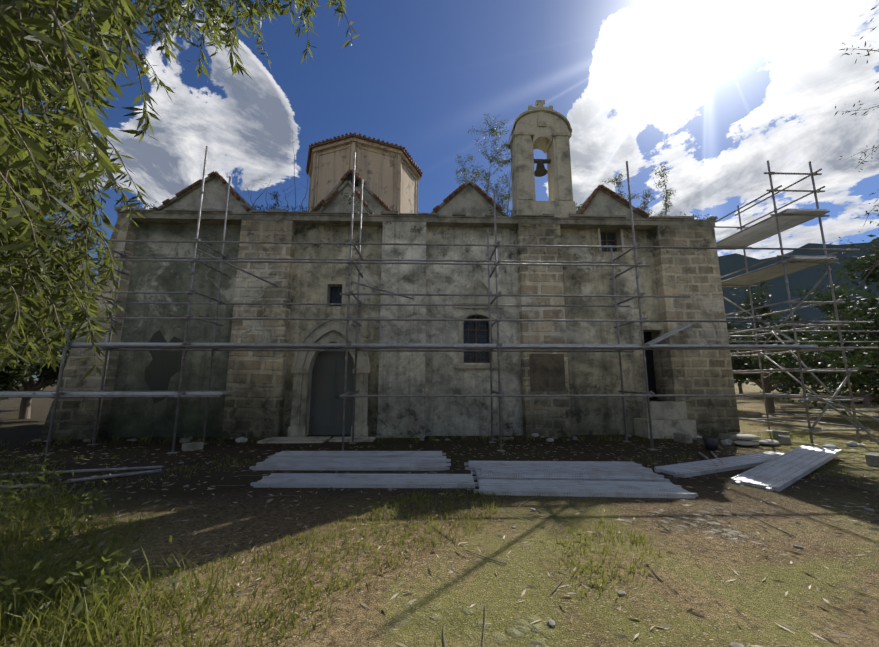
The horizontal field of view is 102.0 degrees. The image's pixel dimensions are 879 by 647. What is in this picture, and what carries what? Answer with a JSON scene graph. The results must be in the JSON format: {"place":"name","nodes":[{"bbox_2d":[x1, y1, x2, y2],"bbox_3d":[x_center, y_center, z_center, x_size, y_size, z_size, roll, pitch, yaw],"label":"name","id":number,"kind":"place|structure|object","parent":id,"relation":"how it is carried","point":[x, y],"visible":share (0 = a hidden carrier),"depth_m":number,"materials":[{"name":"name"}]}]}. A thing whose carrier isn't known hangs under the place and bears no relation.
{"place":"outdoors","nodes":[
{"label":"outdoors","id":0,"kind":"place"},
{"bbox_2d":[161,177,246,211],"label":"gable wall","id":1,"kind":"structure","parent":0,"point":[215,193],"depth_m":11.24,"materials":[{"name":"grey stone"}]},
{"bbox_2d":[151,171,254,212],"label":"roof tiles","id":2,"kind":"object","parent":1,"relation":"on","point":[176,198],"visible":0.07,"depth_m":11.20,"materials":[{"name":"brown tile"}]},
{"bbox_2d":[323,184,368,212],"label":"gable wall","id":3,"kind":"structure","parent":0,"point":[336,204],"depth_m":11.36,"materials":[{"name":"grey stone"}]},
{"bbox_2d":[318,180,370,213],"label":"roof tiles","id":4,"kind":"object","parent":3,"relation":"on","point":[341,187],"visible":0.18,"depth_m":11.33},
{"bbox_2d":[316,189,373,213],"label":"roof tiles","id":5,"kind":"object","parent":4,"relation":"on","point":[332,195],"visible":0.48,"depth_m":11.22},
{"bbox_2d":[310,143,416,212],"bbox_3d":[-3.274,-4.473,15.255,4.600,4.170,4.600,0,-9,-2],"label":"dome drum","id":6,"kind":"object","parent":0,"point":[376,172],"visible":0.12,"depth_m":13.55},
{"bbox_2d":[308,137,419,214],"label":"church dome mouldings","id":7,"kind":"object","parent":6,"relation":"attached to","point":[354,141],"visible":0.33,"depth_m":13.69,"materials":[{"name":"beige stone"}]},
{"bbox_2d":[306,132,422,179],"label":"roof tiles","id":8,"kind":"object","parent":6,"relation":"on","point":[363,138],"depth_m":13.68,"materials":[{"name":"brown tile"}]},
{"bbox_2d":[355,182,385,213],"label":"gable wall","id":9,"kind":"structure","parent":0,"point":[375,206],"depth_m":12.15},
{"bbox_2d":[116,211,715,232],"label":"cornice","id":10,"kind":"structure","parent":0,"point":[609,225],"depth_m":10.58,"materials":[{"name":"grey stone"}]},
{"bbox_2d":[114,207,717,218],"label":"church coping stones","id":11,"kind":"object","parent":10,"relation":"on","point":[398,213],"visible":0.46,"depth_m":10.46,"materials":[{"name":"grey stone"}]},
{"bbox_2d":[0,380,878,646],"bbox_3d":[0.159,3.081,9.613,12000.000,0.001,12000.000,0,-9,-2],"label":"ground","id":12,"kind":"structure","parent":0,"point":[699,584],"depth_m":3.35,"materials":[{"name":"brown soil"}]},
{"bbox_2d":[0,306,77,418],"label":"tree","id":13,"kind":"object","parent":12,"relation":"on","point":[11,373],"depth_m":13.93,"materials":[{"name":"green plant"}]},
{"bbox_2d":[5,251,87,366],"bbox_3d":[-14.491,0.316,9.484,6.915,6.279,7.838,0,-9,-2],"label":"tree","id":14,"kind":"object","parent":12,"relation":"on","point":[74,336],"depth_m":11.90,"materials":[{"name":"green plant"}]},
{"bbox_2d":[40,218,136,439],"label":"church corner buttress","id":15,"kind":"structure","parent":12,"relation":"on","point":[75,418],"depth_m":9.59,"materials":[{"name":"grey stone"}]},
{"bbox_2d":[0,448,189,641],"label":"weed foliage","id":16,"kind":"object","parent":12,"relation":"on","point":[38,556],"visible":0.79,"depth_m":2.57,"materials":[{"name":"green plant"}]},
{"bbox_2d":[0,0,359,379],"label":"tree","id":17,"kind":"object","parent":12,"relation":"on","point":[36,29],"depth_m":2.63,"materials":[{"name":"green plant"}]},
{"bbox_2d":[309,349,354,434],"bbox_3d":[-3.047,1.835,10.294,1.420,2.674,0.117,0,-9,-2],"label":"door","id":18,"kind":"structure","parent":12,"relation":"on","point":[326,399],"depth_m":10.27,"materials":[{"name":"grey wood"}]},
{"bbox_2d":[249,462,449,470],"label":"scaffold plank","id":19,"kind":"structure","parent":12,"relation":"on","point":[375,468],"depth_m":6.13,"materials":[{"name":"metal"}]},
{"bbox_2d":[256,457,450,466],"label":"scaffold plank","id":20,"kind":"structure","parent":19,"relation":"on","point":[367,461],"depth_m":6.32,"materials":[{"name":"wood"}]},
{"bbox_2d":[268,451,445,457],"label":"scaffold plank","id":21,"kind":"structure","parent":12,"relation":"on","point":[360,454],"depth_m":7.19,"materials":[{"name":"wood"}]},
{"bbox_2d":[250,473,478,487],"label":"scaffold plank","id":22,"kind":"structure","parent":12,"relation":"on","point":[312,480],"depth_m":5.32,"materials":[{"name":"metal"}]},
{"bbox_2d":[31,434,699,442],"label":"stones","id":23,"kind":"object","parent":12,"relation":"on","point":[185,440],"depth_m":9.15,"materials":[{"name":"grey stone"}]},
{"bbox_2d":[377,222,425,437],"bbox_3d":[-1.048,0.096,10.451,1.281,6.159,0.800,0,-9,-2],"label":"wall pilaster","id":24,"kind":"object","parent":12,"relation":"on","point":[401,373],"visible":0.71,"depth_m":10.02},
{"bbox_2d":[0,146,824,454],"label":"facade scaffold tubes","id":25,"kind":"object","parent":12,"relation":"on","point":[196,240],"visible":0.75,"depth_m":8.37},
{"bbox_2d":[0,342,817,394],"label":"scaffold facade decks","id":26,"kind":"object","parent":25,"relation":"on","point":[166,392],"visible":0.6,"depth_m":8.29,"materials":[{"name":"grey metal"}]},
{"bbox_2d":[0,430,878,646],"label":"grass tufts","id":27,"kind":"object","parent":12,"relation":"on","point":[68,640],"visible":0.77,"depth_m":2.67,"materials":[{"name":"green plant"}]},
{"bbox_2d":[0,442,878,646],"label":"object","id":28,"kind":"object","parent":12,"relation":"on","point":[571,619],"depth_m":3.80,"materials":[{"name":"plant"}]},
{"bbox_2d":[0,409,878,488],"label":"loose tubes","id":29,"kind":"object","parent":12,"relation":"on","point":[158,469],"visible":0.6,"depth_m":5.97,"materials":[{"name":"metal"}]},
{"bbox_2d":[18,455,874,646],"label":"scattered pebbles","id":30,"kind":"object","parent":12,"relation":"on","point":[551,622],"visible":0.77,"depth_m":3.21,"materials":[{"name":"grey stone"}]},
{"bbox_2d":[425,226,523,435],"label":"wall","id":31,"kind":"structure","parent":12,"relation":"on","point":[463,416],"depth_m":10.35,"materials":[{"name":"grey stone"}]},
{"bbox_2d":[333,285,489,362],"bbox_3d":[-0.815,0.011,10.489,4.673,2.296,0.029,0,-9,-2],"label":"window","id":32,"kind":"structure","parent":31,"relation":"attached to","point":[479,336],"depth_m":10.49,"materials":[{"name":"glass"}]},
{"bbox_2d":[257,400,696,442],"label":"stone steps","id":33,"kind":"structure","parent":12,"relation":"on","point":[668,419],"depth_m":9.53,"materials":[{"name":"grey stone"}]},
{"bbox_2d":[221,220,739,438],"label":"stone church piers","id":34,"kind":"structure","parent":12,"relation":"on","point":[256,407],"depth_m":10.16,"materials":[{"name":"beige stone"}]},
{"bbox_2d":[529,354,565,391],"bbox_3d":[3.022,1.375,9.975,0.983,1.044,0.045,0,-9,-2],"label":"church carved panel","id":35,"kind":"object","parent":34,"relation":"in","point":[547,372],"visible":0.93,"depth_m":9.95,"materials":[{"name":"stone"}]},
{"bbox_2d":[182,430,878,465],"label":"stones","id":36,"kind":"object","parent":12,"relation":"on","point":[783,437],"depth_m":8.67,"materials":[{"name":"stone"}]},
{"bbox_2d":[235,383,857,449],"bbox_3d":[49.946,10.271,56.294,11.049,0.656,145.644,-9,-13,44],"label":"rubble stones","id":37,"kind":"object","parent":12,"relation":"on","point":[723,442],"visible":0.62,"depth_m":8.56,"materials":[{"name":"grey stone"}]},
{"bbox_2d":[464,461,651,470],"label":"scaffold plank","id":38,"kind":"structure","parent":12,"relation":"on","point":[473,465],"depth_m":6.39,"materials":[{"name":"metal"}]},
{"bbox_2d":[471,470,669,481],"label":"scaffold plank","id":39,"kind":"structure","parent":12,"relation":"on","point":[584,479],"depth_m":5.43,"materials":[{"name":"metal"}]},
{"bbox_2d":[476,465,663,478],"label":"scaffold plank","id":40,"kind":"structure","parent":39,"relation":"on","point":[564,471],"depth_m":5.60,"materials":[{"name":"metal"}]},
{"bbox_2d":[474,479,697,498],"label":"scaffold plank","id":41,"kind":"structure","parent":12,"relation":"on","point":[626,489],"depth_m":4.92,"materials":[{"name":"metal"}]},
{"bbox_2d":[560,228,662,434],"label":"wall","id":42,"kind":"structure","parent":12,"relation":"on","point":[593,373],"depth_m":10.56,"materials":[{"name":"stone"}]},
{"bbox_2d":[643,332,656,399],"bbox_3d":[6.351,1.291,10.930,0.730,2.132,0.040,0,-9,-2],"label":"doorway","id":43,"kind":"structure","parent":42,"relation":"in","point":[650,368],"depth_m":10.90,"materials":[{"name":"black"}]},
{"bbox_2d":[702,436,718,450],"bbox_3d":[6.049,2.677,7.923,0.308,0.270,0.310,0,-9,-2],"label":"bucket","id":44,"kind":"object","parent":12,"relation":"on","point":[710,443],"visible":1,"depth_m":7.84,"materials":[{"name":"black plastic"}]},
{"bbox_2d":[654,451,783,477],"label":"scaffold plank","id":45,"kind":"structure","parent":12,"relation":"on","point":[692,469],"depth_m":6.29,"materials":[{"name":"wood"}]},
{"bbox_2d":[732,434,779,445],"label":"cement sacks","id":46,"kind":"object","parent":12,"relation":"on","point":[746,439],"visible":1,"depth_m":8.33,"materials":[{"name":"paper"}]},
{"bbox_2d":[639,160,878,444],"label":"scaffold tower tubes","id":47,"kind":"object","parent":12,"relation":"on","point":[805,397],"visible":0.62,"depth_m":9.44},
{"bbox_2d":[645,322,697,343],"bbox_3d":[6.265,0.318,9.795,2.344,0.895,0.220,4,-10,-21],"label":"leaning board","id":48,"kind":"object","parent":47,"relation":"on","point":[666,335],"visible":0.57,"depth_m":9.79,"materials":[{"name":"wood"}]},
{"bbox_2d":[716,208,835,286],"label":"scaffold platforms","id":49,"kind":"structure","parent":47,"relation":"on","point":[764,229],"depth_m":10.21,"materials":[{"name":"grey metal"}]},
{"bbox_2d":[735,339,833,393],"bbox_3d":[31.550,3.655,37.199,13.051,7.506,12.221,0,-9,-2],"label":"tree","id":50,"kind":"object","parent":12,"relation":"on","point":[740,390],"depth_m":36.18,"materials":[{"name":"green plant"}]},
{"bbox_2d":[731,445,841,491],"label":"scaffold plank","id":51,"kind":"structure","parent":12,"relation":"on","point":[782,472],"depth_m":5.86,"materials":[{"name":"metal"}]},
{"bbox_2d":[726,311,872,401],"bbox_3d":[29.022,2.501,28.307,13.952,7.194,13.024,0,-9,-2],"label":"tree","id":52,"kind":"object","parent":12,"relation":"on","point":[731,325],"depth_m":29.02,"materials":[{"name":"green plant"}]},
{"bbox_2d":[728,280,878,411],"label":"tree","id":53,"kind":"object","parent":12,"relation":"on","point":[747,363],"depth_m":16.92,"materials":[{"name":"green plant"}]},
{"bbox_2d":[752,205,878,415],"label":"tree","id":54,"kind":"object","parent":12,"relation":"on","point":[858,361],"depth_m":11.73,"materials":[{"name":"green plant"}]},
{"bbox_2d":[819,286,878,354],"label":"tree","id":55,"kind":"object","parent":12,"relation":"on","point":[871,303],"depth_m":14.55,"materials":[{"name":"green plant"}]},
{"bbox_3d":[-0.461,0.719,14.961,17.336,6.339,8.140,0,-9,-2],"label":"church","id":56,"kind":"object","parent":12,"relation":"on","visible":0},
{"bbox_2d":[107,223,240,437],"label":"wall","id":57,"kind":"structure","parent":56,"relation":"attached to","point":[140,416],"depth_m":10.14,"materials":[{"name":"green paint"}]},
{"bbox_2d":[145,330,187,403],"bbox_3d":[-7.652,1.193,9.956,1.278,2.065,0.001,0,-9,-2],"label":"wall patch","id":58,"kind":"object","parent":57,"relation":"attached to","point":[162,368],"visible":0.78,"depth_m":9.96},
{"bbox_2d":[243,136,310,209],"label":"dead twigs","id":59,"kind":"object","parent":56,"relation":"on","point":[286,189],"visible":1,"depth_m":11.59,"materials":[{"name":"brown wood"}]},
{"bbox_2d":[282,225,382,436],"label":"wall","id":60,"kind":"structure","parent":56,"relation":"attached to","point":[309,280],"depth_m":10.46,"materials":[{"name":"stone"}]},
{"bbox_2d":[315,177,387,211],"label":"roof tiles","id":61,"kind":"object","parent":56,"relation":"attached to","point":[365,186],"depth_m":12.10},
{"bbox_2d":[312,169,391,211],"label":"roof tiles","id":62,"kind":"object","parent":61,"relation":"on","point":[358,177],"visible":0.29,"depth_m":12.02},
{"bbox_2d":[345,173,358,186],"bbox_3d":[-2.997,-4.923,12.206,0.440,0.440,0.100,0,-9,-2],"label":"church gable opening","id":63,"kind":"object","parent":61,"relation":"attached to","point":[349,177],"visible":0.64,"depth_m":12.16,"materials":[{"name":"black"}]},
{"bbox_2d":[143,189,708,218],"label":"plants","id":64,"kind":"object","parent":56,"relation":"on","point":[273,206],"visible":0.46,"depth_m":10.93,"materials":[{"name":"green plant"}]},
{"bbox_2d":[453,154,480,188],"bbox_3d":[0.881,-4.838,12.118,1.096,2.537,1.134,4,-10,-23],"label":"roof sapling foliage","id":65,"kind":"object","parent":56,"relation":"on","point":[464,172],"visible":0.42,"depth_m":12.16,"materials":[{"name":"green plant"}]},
{"bbox_2d":[465,113,512,197],"bbox_3d":[1.645,-5.478,11.783,1.472,3.144,1.845,7,-11,-37],"label":"roof sapling foliage","id":66,"kind":"object","parent":56,"relation":"on","point":[498,138],"visible":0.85,"depth_m":11.79,"materials":[{"name":"green plant"}]},
{"bbox_2d":[473,116,505,193],"bbox_3d":[1.623,-4.974,11.732,1.275,3.958,1.637,7,-11,-37],"label":"tree","id":67,"kind":"object","parent":56,"relation":"on","point":[488,158],"visible":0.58,"depth_m":11.83,"materials":[{"name":"brown plant"}]},
{"bbox_2d":[488,179,511,211],"bbox_3d":[1.968,-4.172,11.861,0.887,1.135,0.872,0,-9,-2],"label":"roof sapling foliage","id":68,"kind":"object","parent":56,"relation":"on","point":[504,196],"visible":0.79,"depth_m":11.71,"materials":[{"name":"green plant"}]},
{"bbox_2d":[493,145,511,215],"bbox_3d":[2.220,-4.669,12.079,0.704,3.466,0.772,7,-11,-36],"label":"tree","id":69,"kind":"object","parent":56,"relation":"on","point":[509,186],"visible":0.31,"depth_m":11.98,"materials":[{"name":"brown plant"}]},
{"bbox_2d":[491,141,511,200],"bbox_3d":[2.217,-5.316,12.203,0.905,2.418,1.018,5,-10,-29],"label":"sapling foliage","id":70,"kind":"object","parent":69,"relation":"attached to","point":[506,177],"visible":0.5,"depth_m":12.11,"materials":[{"name":"green plant"}]},
{"bbox_2d":[602,173,635,206],"bbox_3d":[6.169,-4.364,12.241,1.004,1.965,0.902,4,-10,-23],"label":"roof sapling foliage","id":71,"kind":"object","parent":56,"relation":"on","point":[619,178],"visible":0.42,"depth_m":12.32,"materials":[{"name":"green plant"}]},
{"bbox_2d":[628,188,654,215],"bbox_3d":[6.665,-3.897,11.826,0.749,1.192,0.889,0,-9,-2],"label":"roof sapling foliage","id":72,"kind":"object","parent":56,"relation":"on","point":[646,196],"visible":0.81,"depth_m":11.68,"materials":[{"name":"green plant"}]},
{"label":"sapling wood","id":73,"kind":"object","parent":56,"relation":"on","visible":0},
{"bbox_2d":[652,162,675,215],"bbox_3d":[7.809,-4.492,12.372,0.743,2.170,1.178,-5,-10,29],"label":"sapling foliage","id":74,"kind":"object","parent":73,"relation":"attached to","point":[667,200],"visible":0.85,"depth_m":12.25,"materials":[{"name":"green plant"}]},
{"bbox_3d":[-5.264,-3.675,11.561,0.282,1.339,0.516,0,-9,-2],"label":"sapling wood","id":75,"kind":"object","parent":56,"relation":"on","visible":0},
{"bbox_2d":[269,191,281,208],"bbox_3d":[-5.329,-3.934,11.671,0.486,0.974,0.708,-6,-11,32],"label":"roof sapling foliage","id":76,"kind":"object","parent":75,"relation":"on","point":[277,198],"visible":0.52,"depth_m":11.63,"materials":[{"name":"green plant"}]},
{"bbox_2d":[8,0,878,307],"label":"sky","id":77,"kind":"structure","parent":0,"point":[714,91],"materials":[{"name":"blue"}]},
{"bbox_2d":[27,240,878,379],"bbox_3d":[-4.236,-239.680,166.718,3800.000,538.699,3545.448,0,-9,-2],"label":"distant ridge","id":78,"kind":"structure","parent":0,"point":[777,291],"depth_m":1267.81,"materials":[{"name":"green plant"}]},
{"bbox_2d":[287,228,624,436],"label":"stone surrounds","id":79,"kind":"object","parent":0,"point":[301,371],"visible":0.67,"depth_m":10.10,"materials":[{"name":"grey stone"}]},
{"bbox_2d":[436,184,501,215],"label":"gable","id":80,"kind":"structure","parent":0,"point":[469,200],"depth_m":11.49,"materials":[{"name":"grey stone"}]},
{"bbox_2d":[431,181,505,215],"bbox_3d":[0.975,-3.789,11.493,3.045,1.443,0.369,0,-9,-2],"label":"roof tiles","id":81,"kind":"object","parent":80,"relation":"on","point":[459,188],"visible":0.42,"depth_m":11.38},
{"bbox_2d":[463,232,617,362],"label":"window bars","id":82,"kind":"object","parent":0,"point":[606,244],"visible":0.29,"depth_m":10.72,"materials":[{"name":"black metal"}]},
{"bbox_2d":[330,233,614,361],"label":"windows","id":83,"kind":"structure","parent":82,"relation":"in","point":[336,298],"depth_m":10.75,"materials":[{"name":"black glass"}]},
{"bbox_2d":[508,100,575,216],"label":"bell tower","id":84,"kind":"structure","parent":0,"point":[546,130],"depth_m":11.04,"materials":[{"name":"beige stone"}]},
{"bbox_2d":[534,159,550,176],"bbox_3d":[3.214,-4.987,11.297,0.633,0.450,0.437,-5,-10,27],"label":"church bell","id":85,"kind":"object","parent":84,"relation":"hanging from","point":[540,170],"visible":0.92,"depth_m":11.27,"materials":[{"name":"black metal"}]},
{"bbox_2d":[583,190,642,217],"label":"gable","id":86,"kind":"structure","parent":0,"point":[602,204],"depth_m":11.63,"materials":[{"name":"grey stone"}]},
{"bbox_2d":[576,184,649,217],"bbox_3d":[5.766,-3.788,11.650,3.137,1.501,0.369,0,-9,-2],"label":"roof tiles","id":87,"kind":"object","parent":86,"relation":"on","point":[608,190],"visible":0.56,"depth_m":11.53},
{"bbox_2d":[738,282,878,405],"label":"tree","id":88,"kind":"object","parent":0,"point":[838,296],"depth_m":20.94,"materials":[{"name":"green plant"}]},
{"bbox_2d":[812,7,878,370],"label":"tree","id":89,"kind":"object","parent":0,"point":[868,54],"depth_m":5.72,"materials":[{"name":"green plant"}]},
{"bbox_2d":[835,393,878,403],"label":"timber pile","id":90,"kind":"object","parent":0,"point":[870,397],"visible":0.31,"depth_m":23.72,"materials":[{"name":"brown wood"}]}
]}

